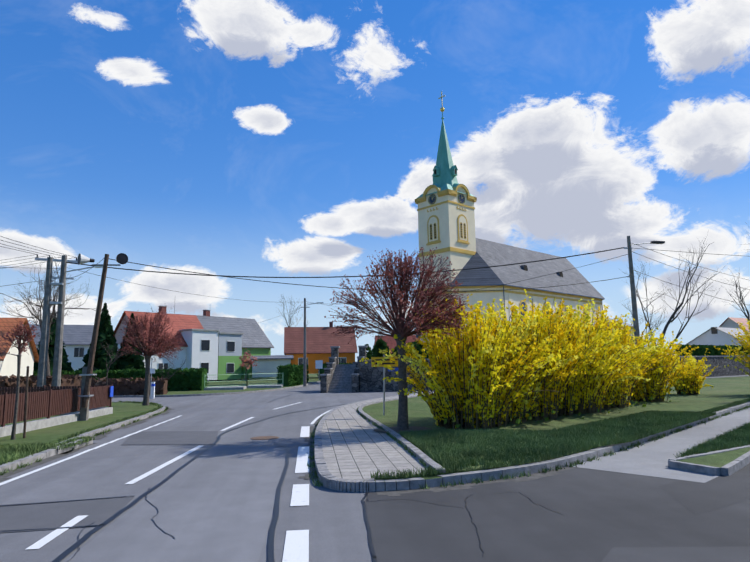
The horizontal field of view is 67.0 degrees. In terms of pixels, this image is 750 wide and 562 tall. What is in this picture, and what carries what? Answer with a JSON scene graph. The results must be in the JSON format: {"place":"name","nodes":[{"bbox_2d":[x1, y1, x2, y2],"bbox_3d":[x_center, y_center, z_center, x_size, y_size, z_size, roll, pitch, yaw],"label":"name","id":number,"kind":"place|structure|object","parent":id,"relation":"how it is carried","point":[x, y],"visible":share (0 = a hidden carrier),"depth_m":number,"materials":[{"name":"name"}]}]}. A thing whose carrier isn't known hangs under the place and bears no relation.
{"place":"outdoors","nodes":[
{"label":"outdoors","id":0,"kind":"place"},
{"bbox_2d":[0,320,39,439],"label":"sapling","id":1,"kind":"object","parent":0,"point":[13,433],"depth_m":14.21,"materials":[{"name":"brown plant"}]},
{"bbox_2d":[3,320,37,353],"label":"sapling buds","id":2,"kind":"object","parent":1,"relation":"attached to","point":[16,338],"visible":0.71,"depth_m":14.35,"materials":[{"name":"brown plant"}]},
{"bbox_2d":[0,402,157,463],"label":"lawn","id":3,"kind":"structure","parent":0,"point":[122,410],"depth_m":17.26,"materials":[{"name":"green plant"}]},
{"bbox_2d":[23,366,28,437],"bbox_3d":[-8.835,3.063,14.362,0.060,1.791,0.086,-5,-9,24],"label":"wooden post","id":4,"kind":"object","parent":3,"relation":"on","point":[26,401],"visible":1,"depth_m":14.34,"materials":[{"name":"brown wood"}]},
{"bbox_2d":[0,441,54,460],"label":"blades","id":5,"kind":"object","parent":3,"relation":"on","point":[10,450],"visible":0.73,"depth_m":11.83,"materials":[{"name":"green plant"}]},
{"bbox_2d":[0,374,81,393],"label":"hedge","id":6,"kind":"object","parent":3,"relation":"on","point":[13,378],"depth_m":30.34,"materials":[{"name":"plant"}]},
{"bbox_2d":[0,384,112,436],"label":"fence","id":7,"kind":"object","parent":3,"relation":"on","point":[47,401],"visible":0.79,"depth_m":17.54,"materials":[{"name":"wood"}]},
{"bbox_2d":[109,386,113,396],"bbox_3d":[-10.173,4.267,21.889,0.040,0.400,0.320,0,-9,-7],"label":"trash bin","id":8,"kind":"object","parent":7,"relation":"attached to","point":[111,391],"visible":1,"depth_m":21.83,"materials":[{"name":"blue plastic"}]},
{"bbox_2d":[119,311,182,405],"bbox_3d":[-10.594,3.587,26.813,2.980,4.506,3.286,0,-9,-7],"label":"maple","id":9,"kind":"object","parent":3,"relation":"on","point":[143,348],"depth_m":26.68,"materials":[{"name":"red plant"}]},
{"bbox_2d":[118,309,183,363],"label":"maple buds","id":10,"kind":"object","parent":9,"relation":"attached to","point":[147,336],"visible":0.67,"depth_m":26.69,"materials":[{"name":"red plant"}]},
{"bbox_2d":[91,375,167,395],"bbox_3d":[-16.819,7.072,37.892,5.825,1.449,1.556,0,-9,-7],"label":"hedge","id":11,"kind":"object","parent":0,"point":[159,385],"depth_m":37.54,"materials":[{"name":"plant"}]},
{"bbox_2d":[164,374,319,394],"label":"lawn","id":12,"kind":"structure","parent":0,"point":[311,378],"depth_m":57.84,"materials":[{"name":"green plant"}]},
{"bbox_2d":[0,318,38,376],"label":"house","id":13,"kind":"structure","parent":12,"relation":"on","point":[8,365],"depth_m":40.94,"materials":[{"name":"white paint"}]},
{"bbox_2d":[33,311,72,371],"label":"spruce","id":14,"kind":"object","parent":12,"relation":"on","point":[66,365],"visible":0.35,"depth_m":59.50,"materials":[{"name":"green plant"}]},
{"bbox_2d":[0,255,107,375],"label":"tree","id":15,"kind":"object","parent":12,"relation":"on","point":[36,315],"visible":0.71,"depth_m":39.07,"materials":[{"name":"brown plant"}]},
{"bbox_2d":[29,324,93,370],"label":"house","id":16,"kind":"structure","parent":12,"relation":"on","point":[77,339],"depth_m":80.42,"materials":[{"name":"grey"}]},
{"bbox_2d":[78,303,121,370],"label":"spruce","id":17,"kind":"object","parent":12,"relation":"on","point":[105,332],"visible":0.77,"depth_m":61.88,"materials":[{"name":"green plant"}]},
{"bbox_2d":[117,313,144,369],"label":"spruce","id":18,"kind":"object","parent":12,"relation":"on","point":[131,361],"visible":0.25,"depth_m":63.25,"materials":[{"name":"green plant"}]},
{"bbox_2d":[161,359,185,382],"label":"bare shrub","id":19,"kind":"object","parent":12,"relation":"on","point":[174,372],"visible":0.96,"depth_m":41.93,"materials":[{"name":"brown plant"}]},
{"bbox_2d":[113,306,273,379],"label":"house","id":20,"kind":"structure","parent":12,"relation":"on","point":[212,347],"depth_m":74.86,"materials":[{"name":"grey paint"}]},
{"bbox_2d":[250,355,292,377],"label":"garage","id":21,"kind":"structure","parent":20,"relation":"attached to","point":[268,363],"depth_m":74.88,"materials":[{"name":"grey"}]},
{"bbox_2d":[204,373,282,389],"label":"green rail","id":22,"kind":"object","parent":12,"relation":"on","point":[241,387],"visible":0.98,"depth_m":46.22,"materials":[{"name":"green metal"}]},
{"bbox_2d":[239,351,257,368],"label":"tree","id":23,"kind":"object","parent":12,"relation":"on","point":[245,358],"visible":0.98,"depth_m":68.07,"materials":[{"name":"red plant"}]},
{"bbox_2d":[280,294,309,326],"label":"tree","id":24,"kind":"object","parent":12,"relation":"on","point":[289,321],"visible":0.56,"depth_m":104.99,"materials":[{"name":"brown plant"}]},
{"bbox_2d":[284,322,357,373],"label":"house","id":25,"kind":"structure","parent":12,"relation":"on","point":[320,341],"depth_m":83.95,"materials":[{"name":"orange"}]},
{"bbox_2d":[364,344,372,358],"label":"thuja","id":26,"kind":"object","parent":12,"relation":"on","point":[369,353],"visible":0.27,"depth_m":83.35,"materials":[{"name":"green plant"}]},
{"bbox_2d":[372,316,386,344],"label":"tree","id":27,"kind":"object","parent":12,"relation":"on","point":[381,336],"visible":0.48,"depth_m":99.71,"materials":[{"name":"brown plant"}]},
{"bbox_2d":[375,335,417,356],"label":"house","id":28,"kind":"structure","parent":12,"relation":"on","point":[391,342],"depth_m":117.70,"materials":[{"name":"red"}]},
{"bbox_2d":[624,300,666,341],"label":"tree","id":29,"kind":"object","parent":12,"relation":"on","point":[650,320],"visible":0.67,"depth_m":103.60,"materials":[{"name":"brown plant"}]},
{"bbox_2d":[317,363,352,379],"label":"hedge","id":30,"kind":"object","parent":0,"point":[321,371],"depth_m":71.27,"materials":[{"name":"green plant"}]},
{"bbox_2d":[0,375,748,561],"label":"road","id":31,"kind":"structure","parent":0,"point":[332,522],"depth_m":9.73,"materials":[{"name":"grey asphalt"}]},
{"bbox_2d":[0,524,102,531],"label":"road crack","id":32,"kind":"object","parent":31,"relation":"on","point":[50,528],"visible":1,"depth_m":6.36,"materials":[{"name":"black asphalt"}]},
{"bbox_2d":[0,496,134,530],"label":"patch","id":33,"kind":"object","parent":31,"relation":"on","point":[41,515],"visible":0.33,"depth_m":7.08,"materials":[{"name":"grey asphalt"}]},
{"bbox_2d":[0,495,134,505],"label":"seal","id":34,"kind":"object","parent":33,"relation":"on","point":[62,501],"visible":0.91,"depth_m":7.69,"materials":[{"name":"black asphalt"}]},
{"bbox_2d":[67,521,94,561],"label":"road crack","id":35,"kind":"object","parent":31,"relation":"on","point":[78,546],"visible":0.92,"depth_m":5.68,"materials":[{"name":"black asphalt"}]},
{"bbox_2d":[0,400,163,464],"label":"tufts","id":36,"kind":"object","parent":31,"relation":"on","point":[53,446],"visible":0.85,"depth_m":13.29,"materials":[{"name":"green plant"}]},
{"bbox_2d":[0,405,164,472],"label":"kerb","id":37,"kind":"structure","parent":31,"relation":"on","point":[50,452],"depth_m":12.45,"materials":[{"name":"concrete"}]},
{"bbox_2d":[0,406,172,481],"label":"gutter","id":38,"kind":"object","parent":31,"relation":"on","point":[34,464],"visible":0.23,"depth_m":12.03,"materials":[{"name":"grey concrete"}]},
{"bbox_2d":[0,407,168,474],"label":"tufts","id":39,"kind":"object","parent":38,"relation":"on","point":[95,435],"visible":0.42,"depth_m":14.84,"materials":[{"name":"green plant"}]},
{"bbox_2d":[93,341,127,385],"bbox_3d":[-15.855,5.225,33.935,1.997,3.565,3.702,0,-9,-7],"label":"tree","id":40,"kind":"object","parent":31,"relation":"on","point":[118,356],"visible":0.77,"depth_m":34.26,"materials":[{"name":"brown plant"}]},
{"bbox_2d":[145,487,174,538],"bbox_3d":[-2.800,2.888,7.189,0.157,0.001,2.968,3,-9,-26],"label":"road crack","id":41,"kind":"object","parent":31,"relation":"on","point":[155,515],"visible":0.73,"depth_m":6.63,"materials":[{"name":"black asphalt"}]},
{"bbox_2d":[0,402,332,561],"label":"road markings","id":42,"kind":"object","parent":31,"relation":"on","point":[296,547],"visible":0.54,"depth_m":7.68,"materials":[{"name":"paint"}]},
{"bbox_2d":[122,431,217,444],"bbox_3d":[-5.320,4.064,14.731,2.362,0.001,3.846,1,-9,-14],"label":"patch","id":43,"kind":"object","parent":31,"relation":"on","point":[178,437],"visible":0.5,"depth_m":14.62,"materials":[{"name":"grey asphalt"}]},
{"bbox_2d":[142,444,197,444],"bbox_3d":[-4.849,3.833,13.291,2.331,0.001,0.039,-2,-9,6],"label":"seal","id":44,"kind":"object","parent":31,"relation":"on","point":[169,444],"visible":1,"depth_m":13.29,"materials":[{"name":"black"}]},
{"bbox_2d":[65,444,286,561],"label":"patch","id":45,"kind":"object","parent":31,"relation":"on","point":[215,503],"visible":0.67,"depth_m":6.83,"materials":[{"name":"grey asphalt"}]},
{"bbox_2d":[52,404,342,561],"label":"seal","id":46,"kind":"object","parent":31,"relation":"on","point":[85,537],"visible":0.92,"depth_m":7.27,"materials":[{"name":"black asphalt"}]},
{"bbox_2d":[112,381,319,397],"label":"sidewalk","id":47,"kind":"structure","parent":31,"relation":"on","point":[184,395],"depth_m":37.59,"materials":[{"name":"grey concrete"}]},
{"bbox_2d":[250,436,278,439],"bbox_3d":[-2.777,3.952,14.276,0.720,0.016,0.720,0,-9,-7],"label":"manhole","id":48,"kind":"object","parent":31,"relation":"on","point":[264,437],"visible":0.94,"depth_m":14.23,"materials":[{"name":"metal"}]},
{"bbox_2d":[268,443,288,561],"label":"road crack","id":49,"kind":"object","parent":31,"relation":"on","point":[272,533],"visible":0.92,"depth_m":6.82,"materials":[{"name":"black asphalt"}]},
{"bbox_2d":[276,364,308,386],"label":"hedge","id":50,"kind":"object","parent":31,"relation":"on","point":[294,368],"depth_m":50.21,"materials":[{"name":"green plant"}]},
{"bbox_2d":[299,415,323,479],"bbox_3d":[18.831,7.584,41.112,13.678,0.001,75.103,-8,-11,41],"label":"island gutter","id":51,"kind":"object","parent":31,"relation":"on","point":[309,440],"visible":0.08,"depth_m":12.27,"materials":[{"name":"grey concrete"}]},
{"bbox_2d":[307,418,322,486],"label":"tufts","id":52,"kind":"object","parent":31,"relation":"on","point":[315,476],"visible":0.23,"depth_m":10.00,"materials":[{"name":"green plant"}]},
{"bbox_2d":[35,236,664,420],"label":"poles","id":53,"kind":"object","parent":31,"relation":"on","point":[87,371],"visible":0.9,"depth_m":28.75,"materials":[{"name":"concrete"}]},
{"bbox_2d":[0,236,749,329],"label":"wires","id":54,"kind":"object","parent":53,"relation":"attached to","point":[346,276],"visible":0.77,"depth_m":28.92,"materials":[{"name":"black"}]},
{"bbox_2d":[376,466,578,495],"bbox_3d":[25.237,6.279,33.133,1.603,0.001,71.860,-9,-12,43],"label":"island gutter","id":55,"kind":"object","parent":31,"relation":"on","point":[534,476],"visible":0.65,"depth_m":8.32,"materials":[{"name":"grey concrete"}]},
{"bbox_2d":[320,346,749,392],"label":"stone wall","id":56,"kind":"structure","parent":31,"relation":"on","point":[355,377],"depth_m":39.74,"materials":[{"name":"grey stone"}]},
{"bbox_2d":[358,376,743,472],"bbox_3d":[19.840,7.254,39.681,13.238,0.216,72.417,-8,-11,40],"label":"pavement kerb","id":57,"kind":"object","parent":31,"relation":"on","point":[418,453],"visible":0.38,"depth_m":11.99,"materials":[{"name":"concrete"}]},
{"bbox_2d":[370,398,749,477],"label":"tufts","id":58,"kind":"object","parent":31,"relation":"on","point":[537,457],"visible":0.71,"depth_m":9.10,"materials":[{"name":"green plant"}]},
{"bbox_2d":[0,0,749,361],"label":"sky","id":59,"kind":"structure","parent":0,"point":[258,138],"materials":[{"name":"blue"}]},
{"bbox_2d":[350,476,442,482],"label":"grass tufts","id":60,"kind":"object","parent":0,"point":[431,477],"depth_m":8.27,"materials":[{"name":"green plant"}]},
{"bbox_2d":[362,376,749,479],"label":"island lawn","id":61,"kind":"structure","parent":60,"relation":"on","point":[725,390],"depth_m":19.59,"materials":[{"name":"green plant"}]},
{"bbox_2d":[150,354,397,414],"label":"sign posts","id":62,"kind":"object","parent":61,"relation":"on","point":[319,364],"visible":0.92,"depth_m":18.62,"materials":[{"name":"metal"}]},
{"bbox_2d":[356,402,434,470],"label":"pavement tufts","id":63,"kind":"object","parent":61,"relation":"on","point":[396,440],"visible":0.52,"depth_m":12.30,"materials":[{"name":"green plant"}]},
{"bbox_2d":[330,248,469,429],"bbox_3d":[0.622,1.390,14.474,3.777,4.716,3.667,0,-9,-7],"label":"maple","id":64,"kind":"object","parent":61,"relation":"on","point":[398,327],"depth_m":14.44,"materials":[{"name":"brown plant"}]},
{"bbox_2d":[324,247,470,346],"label":"maple buds","id":65,"kind":"object","parent":64,"relation":"attached to","point":[422,294],"visible":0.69,"depth_m":14.35,"materials":[{"name":"red plant"}]},
{"bbox_2d":[373,426,430,432],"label":"grass","id":66,"kind":"structure","parent":61,"relation":"on","point":[412,428],"depth_m":14.20,"materials":[{"name":"green plant"}]},
{"bbox_2d":[399,428,631,468],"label":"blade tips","id":67,"kind":"object","parent":61,"relation":"on","point":[456,447],"visible":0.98,"depth_m":10.96,"materials":[{"name":"green plant"}]},
{"bbox_2d":[360,289,717,429],"bbox_3d":[8.182,2.673,20.555,21.433,3.930,5.600,7,-12,-44],"label":"forsythia","id":68,"kind":"object","parent":61,"relation":"on","point":[544,322],"depth_m":15.66,"materials":[{"name":"yellow plant"}]},
{"bbox_2d":[434,388,697,429],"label":"grass tufts","id":69,"kind":"object","parent":61,"relation":"on","point":[530,417],"visible":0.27,"depth_m":15.49,"materials":[{"name":"green plant"}]},
{"bbox_2d":[553,410,715,441],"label":"blades","id":70,"kind":"object","parent":61,"relation":"on","point":[645,420],"visible":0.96,"depth_m":13.89,"materials":[{"name":"green plant"}]},
{"bbox_2d":[621,236,718,347],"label":"tree","id":71,"kind":"object","parent":61,"relation":"on","point":[674,313],"visible":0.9,"depth_m":41.85,"materials":[{"name":"brown plant"}]},
{"bbox_2d":[714,318,749,375],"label":"forsythia","id":72,"kind":"object","parent":61,"relation":"on","point":[743,339],"depth_m":26.39,"materials":[{"name":"yellow plant"}]},
{"bbox_2d":[721,268,749,331],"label":"tree","id":73,"kind":"object","parent":61,"relation":"on","point":[743,308],"visible":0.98,"depth_m":51.20,"materials":[{"name":"brown plant"}]},
{"bbox_2d":[395,334,406,340],"bbox_3d":[0.663,1.460,14.591,0.340,0.272,0.323,0,-9,-7],"label":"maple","id":74,"kind":"object","parent":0,"point":[399,338],"visible":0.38,"depth_m":14.46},
{"bbox_2d":[321,376,731,479],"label":"pavement","id":75,"kind":"structure","parent":0,"point":[355,446],"depth_m":11.21,"materials":[{"name":"grey concrete"}]},
{"bbox_2d":[365,467,749,561],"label":"asphalt","id":76,"kind":"structure","parent":0,"point":[601,516],"depth_m":6.32,"materials":[{"name":"grey asphalt"}]},
{"bbox_2d":[361,492,376,561],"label":"road crack","id":77,"kind":"object","parent":76,"relation":"on","point":[374,557],"visible":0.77,"depth_m":6.06,"materials":[{"name":"black asphalt"}]},
{"bbox_2d":[465,494,483,554],"bbox_3d":[1.108,2.709,6.449,0.125,0.001,2.529,-2,-9,7],"label":"road crack","id":78,"kind":"object","parent":76,"relation":"on","point":[476,527],"visible":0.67,"depth_m":6.06,"materials":[{"name":"black asphalt"}]},
{"bbox_2d":[367,401,749,491],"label":"kerb island","id":79,"kind":"structure","parent":76,"relation":"on","point":[412,483],"depth_m":8.82,"materials":[{"name":"concrete"}]},
{"bbox_2d":[601,547,749,561],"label":"asphalt patch","id":80,"kind":"object","parent":76,"relation":"on","point":[678,554],"visible":1,"depth_m":5.16,"materials":[{"name":"grey asphalt"}]},
{"bbox_2d":[658,463,749,514],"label":"asphalt road","id":81,"kind":"structure","parent":76,"relation":"on","point":[698,498],"depth_m":7.61,"materials":[{"name":"grey asphalt"}]},
{"bbox_2d":[668,451,749,475],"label":"curb","id":82,"kind":"structure","parent":76,"relation":"on","point":[735,465],"depth_m":8.99,"materials":[{"name":"concrete"}]},
{"bbox_2d":[668,445,749,460],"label":"curb","id":83,"kind":"structure","parent":76,"relation":"on","point":[704,454],"depth_m":10.01,"materials":[{"name":"concrete"}]},
{"bbox_2d":[420,404,749,489],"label":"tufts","id":84,"kind":"object","parent":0,"point":[612,453],"visible":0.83,"depth_m":10.14,"materials":[{"name":"green plant"}]},
{"bbox_2d":[573,408,749,482],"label":"footpath","id":85,"kind":"structure","parent":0,"point":[650,458],"depth_m":10.77,"materials":[{"name":"concrete"}]},
{"bbox_2d":[678,447,749,467],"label":"lawn wedge","id":86,"kind":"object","parent":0,"point":[720,460],"visible":0.79,"depth_m":9.56,"materials":[{"name":"green plant"}]},
{"bbox_2d":[674,422,749,457],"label":"wedge blades","id":87,"kind":"object","parent":86,"relation":"on","point":[738,436],"visible":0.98,"depth_m":10.92,"materials":[{"name":"green plant"}]},
{"label":"terrace","id":88,"kind":"structure","parent":0,"visible":0},
{"bbox_2d":[372,338,389,356],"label":"thuja","id":89,"kind":"object","parent":88,"relation":"on","point":[380,344],"visible":0.5,"depth_m":46.97,"materials":[{"name":"green plant"}]},
{"bbox_2d":[391,346,412,357],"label":"thuja","id":90,"kind":"object","parent":88,"relation":"on","point":[395,350],"visible":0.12,"depth_m":44.57,"materials":[{"name":"green plant"}]},
{"bbox_2d":[411,339,428,357],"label":"thuja","id":91,"kind":"object","parent":88,"relation":"on","point":[418,347],"visible":0.21,"depth_m":45.50,"materials":[{"name":"green plant"}]},
{"bbox_2d":[676,344,748,355],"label":"hedge","id":92,"kind":"object","parent":88,"relation":"on","point":[716,351],"depth_m":64.53,"materials":[{"name":"green plant"}]},
{"bbox_2d":[685,327,749,345],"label":"house","id":93,"kind":"structure","parent":88,"relation":"on","point":[718,336],"depth_m":82.86,"materials":[{"name":"grey"}]},
{"bbox_2d":[719,317,748,330],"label":"house","id":94,"kind":"structure","parent":88,"relation":"on","point":[730,322],"depth_m":90.33,"materials":[{"name":"grey"}]},
{"label":"ground","id":95,"kind":"structure","parent":0,"visible":0},
{"bbox_2d":[33,367,208,390],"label":"hedge","id":96,"kind":"object","parent":95,"relation":"on","point":[137,371],"depth_m":43.78,"materials":[{"name":"green plant"}]},
{"bbox_2d":[314,376,729,491],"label":"kerb island","id":97,"kind":"structure","parent":95,"relation":"on","point":[327,479],"depth_m":8.58,"materials":[{"name":"concrete"}]},
{"label":"churchyard","id":98,"kind":"structure","parent":0,"visible":0},
{"bbox_2d":[415,91,633,348],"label":"church","id":99,"kind":"structure","parent":98,"relation":"on","point":[445,201],"depth_m":70.00,"materials":[{"name":"paint"}]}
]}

